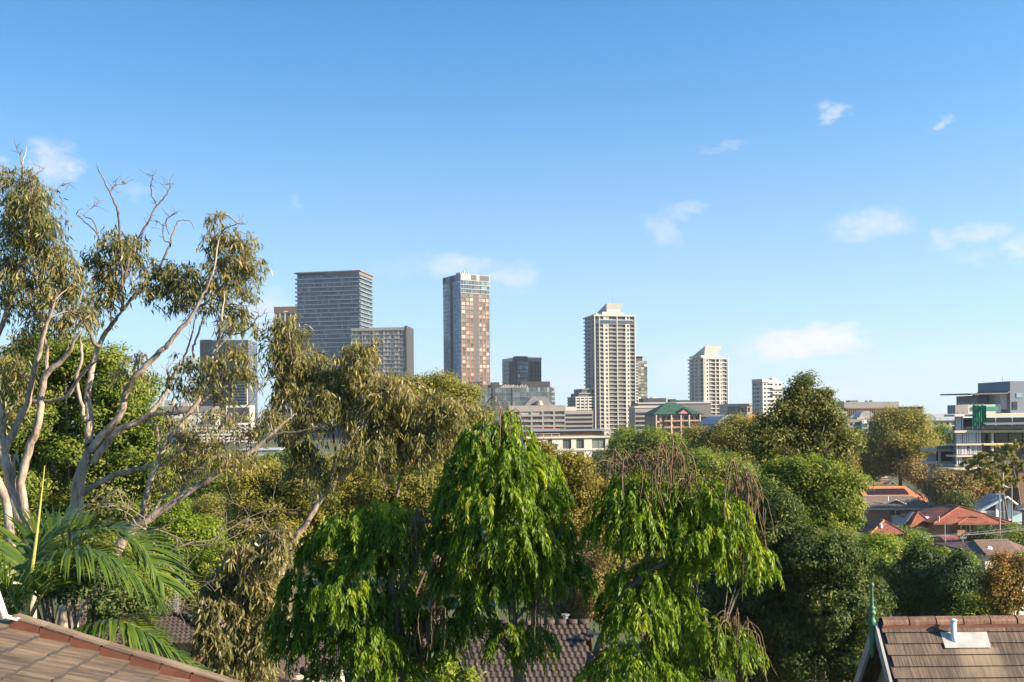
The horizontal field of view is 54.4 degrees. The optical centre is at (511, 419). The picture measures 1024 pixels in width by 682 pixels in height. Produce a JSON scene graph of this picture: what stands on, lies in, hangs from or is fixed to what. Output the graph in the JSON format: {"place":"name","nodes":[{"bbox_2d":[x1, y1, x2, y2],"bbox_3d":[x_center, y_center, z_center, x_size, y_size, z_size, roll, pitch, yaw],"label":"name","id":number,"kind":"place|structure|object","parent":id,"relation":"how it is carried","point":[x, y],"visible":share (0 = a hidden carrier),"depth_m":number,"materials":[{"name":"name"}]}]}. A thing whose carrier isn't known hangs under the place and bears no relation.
{"place":"outdoors","nodes":[
{"label":"outdoors","id":0,"kind":"place"},
{"bbox_2d":[0,418,1021,681],"bbox_3d":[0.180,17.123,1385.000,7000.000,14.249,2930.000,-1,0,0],"label":"ground","id":1,"kind":"structure","parent":0,"point":[450,612],"depth_m":156.19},
{"bbox_2d":[0,140,103,617],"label":"gum tree","id":2,"kind":"object","parent":1,"relation":"on","point":[35,226],"visible":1,"depth_m":23.84,"materials":[{"name":"green plant"}]},
{"bbox_2d":[0,499,148,624],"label":"broadleaf tree","id":3,"kind":"object","parent":1,"relation":"on","point":[10,608],"visible":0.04,"depth_m":39.61,"materials":[{"name":"green plant"}]},
{"bbox_2d":[0,328,179,612],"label":"broadleaf tree","id":4,"kind":"object","parent":1,"relation":"on","point":[59,449],"visible":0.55,"depth_m":45.31,"materials":[{"name":"green plant"}]},
{"bbox_2d":[12,535,168,649],"bbox_3d":[-8.908,7.476,20.912,3.384,10.114,1.982,-1,0,0],"label":"broadleaf tree","id":5,"kind":"object","parent":1,"relation":"on","point":[123,603],"visible":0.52,"depth_m":20.66,"materials":[{"name":"green plant"}]},
{"bbox_2d":[0,465,214,671],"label":"palm","id":6,"kind":"object","parent":1,"relation":"on","point":[29,570],"visible":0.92,"depth_m":14.98,"materials":[{"name":"green plant"}]},
{"bbox_2d":[0,593,241,681],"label":"tiled roof","id":7,"kind":"structure","parent":1,"relation":"on","point":[32,649],"depth_m":10.25,"materials":[{"name":"tile"}]},
{"bbox_2d":[79,610,242,680],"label":"house","id":8,"kind":"structure","parent":1,"relation":"on","point":[185,633],"depth_m":40.78,"materials":[{"name":"tile"}]},
{"bbox_2d":[166,578,183,615],"bbox_3d":[-14.303,7.592,42.425,0.917,1.554,0.750,-1,0,0],"label":"television aerial","id":9,"kind":"object","parent":8,"relation":"on","point":[175,604],"visible":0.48,"depth_m":42.38,"materials":[{"name":"metal"}]},
{"bbox_2d":[66,163,272,628],"bbox_3d":[-8.985,3.308,25.884,5.632,19.681,2.465,-1,0,7],"label":"gum tree","id":10,"kind":"object","parent":1,"relation":"on","point":[173,281],"visible":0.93,"depth_m":25.91,"materials":[{"name":"green plant"}]},
{"bbox_2d":[74,473,297,623],"bbox_3d":[-6.943,2.834,21.678,5.219,3.308,0.793,-1,0,-6],"label":"tree","id":11,"kind":"object","parent":1,"relation":"on","point":[166,532],"visible":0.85,"depth_m":21.55,"materials":[{"name":"green plant"}]},
{"bbox_2d":[143,489,233,614],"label":"broadleaf tree","id":12,"kind":"object","parent":1,"relation":"on","point":[183,527],"visible":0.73,"depth_m":51.24,"materials":[{"name":"green plant"}]},
{"bbox_2d":[159,400,220,442],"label":"apartment block","id":13,"kind":"structure","parent":1,"relation":"on","point":[184,405],"depth_m":641.61,"materials":[{"name":"white concrete"}]},
{"bbox_2d":[114,536,267,613],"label":"broadleaf tree","id":14,"kind":"object","parent":1,"relation":"on","point":[211,565],"visible":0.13,"depth_m":49.56,"materials":[{"name":"green plant"}]},
{"bbox_2d":[57,293,328,627],"bbox_3d":[-7.424,4.887,23.185,6.543,15.737,2.432,-1,0,0],"label":"gum tree","id":15,"kind":"object","parent":1,"relation":"on","point":[236,356],"visible":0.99,"depth_m":22.97,"materials":[{"name":"green plant"}]},
{"bbox_2d":[185,489,231,523],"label":"broadleaf tree","id":16,"kind":"object","parent":1,"relation":"on","point":[207,503],"visible":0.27,"depth_m":103.68,"materials":[{"name":"green plant"}]},
{"bbox_2d":[180,455,245,501],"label":"broadleaf tree","id":17,"kind":"object","parent":1,"relation":"on","point":[208,488],"visible":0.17,"depth_m":127.98,"materials":[{"name":"green plant"}]},
{"bbox_2d":[191,405,255,443],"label":"apartment block","id":18,"kind":"structure","parent":1,"relation":"on","point":[238,409],"depth_m":622.75,"materials":[{"name":"beige concrete"}]},
{"bbox_2d":[200,340,257,424],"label":"office tower","id":19,"kind":"structure","parent":1,"relation":"on","point":[242,398],"depth_m":849.92,"materials":[{"name":"grey glass"}]},
{"bbox_2d":[220,486,264,592],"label":"broadleaf tree","id":20,"kind":"object","parent":1,"relation":"on","point":[227,507],"visible":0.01,"depth_m":84.70,"materials":[{"name":"green plant"}]},
{"bbox_2d":[186,521,303,681],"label":"gum sapling","id":21,"kind":"object","parent":1,"relation":"on","point":[242,600],"visible":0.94,"depth_m":22.34,"materials":[{"name":"green plant"}]},
{"bbox_2d":[210,456,286,468],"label":"broadleaf tree","id":22,"kind":"object","parent":1,"relation":"on","point":[257,458],"visible":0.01,"depth_m":189.63,"materials":[{"name":"green plant"}]},
{"bbox_2d":[239,447,284,454],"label":"building","id":23,"kind":"structure","parent":1,"relation":"on","point":[264,450],"depth_m":420.52,"materials":[{"name":"white concrete"}]},
{"bbox_2d":[274,306,297,435],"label":"tower block","id":24,"kind":"structure","parent":1,"relation":"on","point":[279,312],"depth_m":879.03,"materials":[{"name":"concrete"}]},
{"bbox_2d":[214,451,360,640],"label":"tree","id":25,"kind":"object","parent":1,"relation":"on","point":[259,493],"visible":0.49,"depth_m":73.36,"materials":[{"name":"green plant"}]},
{"bbox_2d":[251,641,344,681],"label":"house","id":26,"kind":"structure","parent":1,"relation":"on","point":[301,669],"depth_m":28.38,"materials":[{"name":"tile"}]},
{"bbox_2d":[294,270,373,437],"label":"tower block","id":27,"kind":"structure","parent":1,"relation":"on","point":[333,308],"depth_m":785.04,"materials":[{"name":"grey glass"}]},
{"bbox_2d":[259,499,445,681],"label":"weeping tree","id":28,"kind":"object","parent":1,"relation":"on","point":[318,610],"visible":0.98,"depth_m":16.73,"materials":[{"name":"green plant"}]},
{"bbox_2d":[229,311,488,663],"bbox_3d":[-3.782,5.093,23.992,6.691,15.499,2.388,-1,0,0],"label":"gum tree","id":29,"kind":"object","parent":1,"relation":"on","point":[336,401],"visible":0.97,"depth_m":23.74,"materials":[{"name":"green plant"}]},
{"bbox_2d":[351,326,413,433],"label":"tower block","id":30,"kind":"structure","parent":1,"relation":"on","point":[395,349],"depth_m":697.41,"materials":[{"name":"grey glass"}]},
{"bbox_2d":[309,454,470,627],"bbox_3d":[-6.851,10.050,58.103,9.812,16.257,5.169,-1,0,0],"label":"olive tree","id":31,"kind":"object","parent":1,"relation":"on","point":[414,494],"visible":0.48,"depth_m":56.95,"materials":[{"name":"green plant"}]},
{"bbox_2d":[365,649,486,681],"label":"shrub","id":32,"kind":"object","parent":1,"relation":"on","point":[452,672],"visible":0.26,"depth_m":18.93,"materials":[{"name":"green plant"}]},
{"bbox_2d":[377,367,501,619],"bbox_3d":[-4.902,7.823,62.108,8.783,22.152,6.851,-1,0,0],"label":"olive tree","id":33,"kind":"object","parent":1,"relation":"on","point":[446,383],"visible":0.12,"depth_m":61.26,"materials":[{"name":"green plant"}]},
{"bbox_2d":[148,460,765,629],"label":"valley wood","id":34,"kind":"object","parent":1,"relation":"on","point":[616,563],"visible":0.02,"depth_m":75.20,"materials":[{"name":"green plant"}]},
{"bbox_2d":[443,271,490,385],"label":"tower block","id":35,"kind":"structure","parent":1,"relation":"on","point":[466,325],"depth_m":727.34,"materials":[{"name":"concrete"}]},
{"bbox_2d":[363,613,595,681],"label":"house","id":36,"kind":"structure","parent":1,"relation":"on","point":[574,636],"depth_m":33.09,"materials":[{"name":"tile"}]},
{"bbox_2d":[417,396,600,681],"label":"weeping tree","id":37,"kind":"object","parent":1,"relation":"on","point":[463,543],"visible":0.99,"depth_m":16.25,"materials":[{"name":"green plant"}]},
{"bbox_2d":[468,381,554,438],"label":"office building","id":38,"kind":"structure","parent":1,"relation":"on","point":[520,393],"depth_m":643.34,"materials":[{"name":"grey glass"}]},
{"bbox_2d":[502,356,540,384],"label":"tower block","id":39,"kind":"structure","parent":1,"relation":"on","point":[516,370],"depth_m":775.58,"materials":[{"name":"grey glass"}]},
{"bbox_2d":[165,428,887,469],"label":"wood","id":40,"kind":"object","parent":1,"relation":"on","point":[271,454],"visible":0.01,"depth_m":321.55,"materials":[{"name":"green plant"}]},
{"bbox_2d":[506,396,564,429],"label":"office building","id":41,"kind":"structure","parent":1,"relation":"on","point":[539,412],"depth_m":541.65,"materials":[{"name":"concrete"}]},
{"bbox_2d":[502,434,611,617],"bbox_3d":[2.253,8.281,45.925,5.594,15.231,4.202,-1,0,-20],"label":"yellow tree","id":42,"kind":"object","parent":1,"relation":"on","point":[571,468],"visible":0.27,"depth_m":45.13,"materials":[{"name":"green plant"}]},
{"bbox_2d":[513,429,610,464],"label":"apartment block","id":43,"kind":"structure","parent":1,"relation":"on","point":[584,440],"depth_m":243.27,"materials":[{"name":"white concrete"}]},
{"bbox_2d":[563,439,570,448],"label":"window","id":44,"kind":"structure","parent":43,"relation":"in","point":[566,442],"depth_m":242.66,"materials":[{"name":"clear glass"}]},
{"bbox_2d":[576,439,583,448],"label":"window","id":45,"kind":"structure","parent":43,"relation":"in","point":[579,442],"depth_m":243.43,"materials":[{"name":"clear glass"}]},
{"bbox_2d":[592,438,604,447],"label":"window","id":46,"kind":"structure","parent":43,"relation":"in","point":[596,443],"depth_m":244.50,"materials":[{"name":"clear glass"}]},
{"bbox_2d":[521,536,616,622],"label":"broadleaf tree","id":47,"kind":"object","parent":1,"relation":"on","point":[572,608],"visible":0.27,"depth_m":41.57,"materials":[{"name":"green plant"}]},
{"bbox_2d":[565,407,592,428],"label":"building","id":48,"kind":"structure","parent":1,"relation":"on","point":[574,419],"depth_m":600.62,"materials":[{"name":"concrete"}]},
{"bbox_2d":[567,303,635,434],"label":"apartment tower","id":49,"kind":"structure","parent":1,"relation":"on","point":[607,394],"depth_m":754.86,"materials":[{"name":"beige concrete"}]},
{"bbox_2d":[579,449,628,481],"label":"broadleaf tree","id":50,"kind":"object","parent":1,"relation":"on","point":[601,471],"visible":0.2,"depth_m":148.71,"materials":[{"name":"green plant"}]},
{"bbox_2d":[636,355,647,402],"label":"tower block","id":51,"kind":"structure","parent":1,"relation":"on","point":[641,379],"depth_m":822.43,"materials":[{"name":"beige concrete"}]},
{"bbox_2d":[596,422,689,475],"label":"fig tree","id":52,"kind":"object","parent":1,"relation":"on","point":[623,438],"visible":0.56,"depth_m":175.97,"materials":[{"name":"green plant"}]},
{"bbox_2d":[628,406,657,431],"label":"building","id":53,"kind":"structure","parent":1,"relation":"on","point":[636,417],"depth_m":560.18,"materials":[{"name":"concrete"}]},
{"bbox_2d":[631,397,711,420],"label":"building","id":54,"kind":"structure","parent":1,"relation":"on","point":[704,408],"depth_m":663.45,"materials":[{"name":"concrete"}]},
{"bbox_2d":[642,402,702,438],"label":"apartment block","id":55,"kind":"structure","parent":1,"relation":"on","point":[672,414],"depth_m":461.51,"materials":[{"name":"pink brick"}]},
{"bbox_2d":[572,438,785,681],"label":"weeping tree","id":56,"kind":"object","parent":1,"relation":"on","point":[636,509],"visible":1,"depth_m":15.72,"materials":[{"name":"green plant"}]},
{"bbox_2d":[620,445,763,503],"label":"broadleaf tree","id":57,"kind":"object","parent":1,"relation":"on","point":[708,464],"visible":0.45,"depth_m":118.93,"materials":[{"name":"green plant"}]},
{"bbox_2d":[687,346,728,414],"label":"apartment tower","id":58,"kind":"structure","parent":1,"relation":"on","point":[707,370],"depth_m":765.52,"materials":[{"name":"beige concrete"}]},
{"bbox_2d":[698,415,734,430],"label":"hall","id":59,"kind":"structure","parent":1,"relation":"on","point":[708,421],"depth_m":439.69,"materials":[{"name":"metal"}]},
{"bbox_2d":[678,410,761,466],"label":"broadleaf tree","id":60,"kind":"object","parent":1,"relation":"on","point":[730,431],"visible":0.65,"depth_m":164.18,"materials":[{"name":"green plant"}]},
{"bbox_2d":[640,475,830,681],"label":"broadleaf tree","id":61,"kind":"object","parent":1,"relation":"on","point":[786,513],"visible":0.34,"depth_m":37.10,"materials":[{"name":"green plant"}]},
{"bbox_2d":[719,404,751,416],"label":"building","id":62,"kind":"structure","parent":1,"relation":"on","point":[727,408],"depth_m":640.65,"materials":[{"name":"concrete"}]},
{"bbox_2d":[752,377,782,415],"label":"apartment block","id":63,"kind":"structure","parent":1,"relation":"on","point":[765,390],"depth_m":623.74,"materials":[{"name":"white concrete"}]},
{"bbox_2d":[738,369,870,681],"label":"broadleaf tree","id":64,"kind":"object","parent":1,"relation":"on","point":[803,417],"visible":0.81,"depth_m":59.26,"materials":[{"name":"green plant"}]},
{"bbox_2d":[756,449,881,681],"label":"broadleaf tree","id":65,"kind":"object","parent":1,"relation":"on","point":[830,497],"visible":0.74,"depth_m":47.11,"materials":[{"name":"green plant"}]},
{"bbox_2d":[763,523,897,681],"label":"broadleaf tree","id":66,"kind":"object","parent":1,"relation":"on","point":[833,625],"visible":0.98,"depth_m":35.31,"materials":[{"name":"green plant"}]},
{"bbox_2d":[837,452,864,681],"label":"broadleaf tree","id":67,"kind":"object","parent":1,"relation":"on","point":[857,459],"visible":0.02,"depth_m":71.17,"materials":[{"name":"green plant"}]},
{"bbox_2d":[842,411,872,430],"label":"apartment block","id":68,"kind":"structure","parent":1,"relation":"on","point":[855,417],"depth_m":350.40,"materials":[{"name":"concrete"}]},
{"bbox_2d":[855,457,892,485],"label":"tree","id":69,"kind":"object","parent":1,"relation":"on","point":[866,472],"visible":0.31,"depth_m":234.33,"materials":[{"name":"green plant"}]},
{"bbox_2d":[835,400,922,416],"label":"office building","id":70,"kind":"structure","parent":1,"relation":"on","point":[850,407],"depth_m":460.00,"materials":[{"name":"concrete"}]},
{"bbox_2d":[864,476,895,484],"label":"house","id":71,"kind":"structure","parent":1,"relation":"on","point":[885,480],"depth_m":246.31,"materials":[{"name":"beige brick"}]},
{"bbox_2d":[857,519,906,586],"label":"house","id":72,"kind":"structure","parent":1,"relation":"on","point":[883,525],"depth_m":139.05,"materials":[{"name":"red tile"}]},
{"bbox_2d":[852,529,930,616],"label":"lime bush","id":73,"kind":"object","parent":1,"relation":"on","point":[877,541],"visible":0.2,"depth_m":93.96,"materials":[{"name":"green plant"}]},
{"bbox_2d":[857,485,927,501],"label":"house","id":74,"kind":"structure","parent":1,"relation":"on","point":[907,490],"depth_m":217.60,"materials":[{"name":"orange tile"}]},
{"bbox_2d":[856,495,935,527],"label":"brick house","id":75,"kind":"structure","parent":1,"relation":"on","point":[889,509],"depth_m":190.00,"materials":[{"name":"orange tile"}]},
{"bbox_2d":[890,510,900,514],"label":"window","id":76,"kind":"structure","parent":75,"relation":"in","point":[893,512],"depth_m":190.14,"materials":[{"name":"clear glass"}]},
{"bbox_2d":[856,404,945,485],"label":"fig tree","id":77,"kind":"object","parent":1,"relation":"on","point":[888,434],"visible":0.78,"depth_m":228.54,"materials":[{"name":"green plant"}]},
{"bbox_2d":[889,448,927,493],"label":"broadleaf tree","id":78,"kind":"object","parent":1,"relation":"on","point":[911,470],"visible":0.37,"depth_m":224.59,"materials":[{"name":"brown plant"}]},
{"bbox_2d":[878,535,948,616],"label":"conifer","id":79,"kind":"object","parent":1,"relation":"on","point":[912,568],"visible":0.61,"depth_m":61.31,"materials":[{"name":"green plant"}]},
{"bbox_2d":[900,511,929,546],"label":"house","id":80,"kind":"structure","parent":1,"relation":"on","point":[918,518],"depth_m":152.89,"materials":[{"name":"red tile"}]},
{"bbox_2d":[896,524,934,548],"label":"lime bush","id":81,"kind":"object","parent":1,"relation":"on","point":[908,536],"visible":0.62,"depth_m":139.38,"materials":[{"name":"green plant"}]},
{"bbox_2d":[920,446,952,504],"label":"annex","id":82,"kind":"object","parent":1,"relation":"on","point":[940,456],"visible":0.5,"depth_m":205.09,"materials":[{"name":"concrete"}]},
{"bbox_2d":[923,414,954,428],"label":"apartment block","id":83,"kind":"structure","parent":1,"relation":"on","point":[951,420],"depth_m":389.76,"materials":[{"name":"white concrete"}]},
{"bbox_2d":[926,417,954,445],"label":"broadleaf tree","id":84,"kind":"object","parent":1,"relation":"on","point":[945,437],"visible":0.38,"depth_m":298.12,"materials":[{"name":"green plant"}]},
{"bbox_2d":[860,501,1021,580],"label":"slope wood","id":85,"kind":"object","parent":1,"relation":"on","point":[883,561],"visible":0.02,"depth_m":89.06,"materials":[{"name":"green plant"}]},
{"bbox_2d":[938,535,961,548],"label":"carport","id":86,"kind":"object","parent":1,"relation":"on","point":[944,538],"visible":0.08,"depth_m":128.95,"materials":[{"name":"pink paint"}]},
{"bbox_2d":[915,461,989,505],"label":"broadleaf tree","id":87,"kind":"object","parent":1,"relation":"on","point":[942,484],"visible":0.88,"depth_m":182.74,"materials":[{"name":"green plant"}]},
{"bbox_2d":[919,546,987,615],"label":"conifer","id":88,"kind":"object","parent":1,"relation":"on","point":[956,576],"visible":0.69,"depth_m":59.36,"materials":[{"name":"green plant"}]},
{"bbox_2d":[898,504,1012,550],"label":"brick house","id":89,"kind":"structure","parent":1,"relation":"on","point":[955,519],"depth_m":150.34,"materials":[{"name":"red tile"}]},
{"bbox_2d":[938,488,985,511],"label":"broadleaf tree","id":90,"kind":"object","parent":1,"relation":"on","point":[960,501],"visible":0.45,"depth_m":164.25,"materials":[{"name":"green plant"}]},
{"bbox_2d":[949,591,990,615],"bbox_3d":[26.252,13.441,55.786,3.387,8.067,2.524,-1,0,14],"label":"shrub","id":91,"kind":"object","parent":1,"relation":"on","point":[971,606],"visible":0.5,"depth_m":55.55,"materials":[{"name":"green plant"}]},
{"bbox_2d":[934,376,1023,495],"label":"office building","id":92,"kind":"structure","parent":1,"relation":"on","point":[978,431],"depth_m":197.60,"materials":[{"name":"concrete"}]},
{"bbox_2d":[934,539,1023,614],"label":"house","id":93,"kind":"structure","parent":1,"relation":"on","point":[980,547],"depth_m":115.19,"materials":[{"name":"grey tile"}]},
{"bbox_2d":[956,522,1004,541],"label":"round bush","id":94,"kind":"object","parent":1,"relation":"on","point":[981,536],"visible":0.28,"depth_m":125.28,"materials":[{"name":"green plant"}]},
{"bbox_2d":[958,449,1015,519],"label":"slender gum","id":95,"kind":"object","parent":1,"relation":"on","point":[982,472],"visible":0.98,"depth_m":159.81,"materials":[{"name":"green plant"}]},
{"bbox_2d":[963,467,1012,500],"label":"broadleaf tree","id":96,"kind":"object","parent":1,"relation":"on","point":[985,488],"visible":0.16,"depth_m":186.04,"materials":[{"name":"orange plant"}]},
{"bbox_2d":[972,492,1021,541],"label":"house","id":97,"kind":"structure","parent":1,"relation":"on","point":[990,502],"depth_m":177.60,"materials":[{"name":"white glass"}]},
{"bbox_2d":[972,546,1023,614],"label":"shrub","id":98,"kind":"object","parent":1,"relation":"on","point":[1004,574],"visible":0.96,"depth_m":49.55,"materials":[{"name":"orange plant"}]},
{"bbox_2d":[998,491,1003,538],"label":"power pole","id":99,"kind":"object","parent":1,"relation":"on","point":[999,493],"visible":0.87,"depth_m":139.91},
{"bbox_2d":[1002,465,1003,518],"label":"power pole","id":100,"kind":"object","parent":1,"relation":"on","point":[1002,497],"visible":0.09,"depth_m":171.88,"materials":[{"name":"grey wood"}]},
{"bbox_2d":[1000,484,1012,531],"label":"street lamp","id":101,"kind":"object","parent":1,"relation":"on","point":[1011,504],"visible":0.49,"depth_m":167.94,"materials":[{"name":"metal"}]},
{"bbox_2d":[992,438,1023,511],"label":"slender gum","id":102,"kind":"object","parent":1,"relation":"on","point":[1011,448],"visible":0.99,"depth_m":154.50,"materials":[{"name":"green plant"}]},
{"bbox_2d":[996,464,1023,503],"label":"brick house","id":103,"kind":"structure","parent":1,"relation":"on","point":[1018,473],"depth_m":188.63,"materials":[{"name":"brick"}]},
{"bbox_2d":[998,526,1023,545],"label":"shrub","id":104,"kind":"object","parent":1,"relation":"on","point":[1016,537],"visible":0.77,"depth_m":137.37,"materials":[{"name":"green plant"}]},
{"bbox_2d":[1016,503,1023,545],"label":"house","id":105,"kind":"structure","parent":1,"relation":"on","point":[1020,507],"depth_m":151.44,"materials":[{"name":"concrete"}]},
{"bbox_2d":[0,0,1023,425],"label":"sky","id":106,"kind":"structure","parent":0,"point":[834,189],"materials":[{"name":"blue"}]},
{"bbox_2d":[854,582,1023,681],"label":"gabled roof","id":107,"kind":"structure","parent":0,"point":[984,648],"depth_m":16.70,"materials":[{"name":"tile"}]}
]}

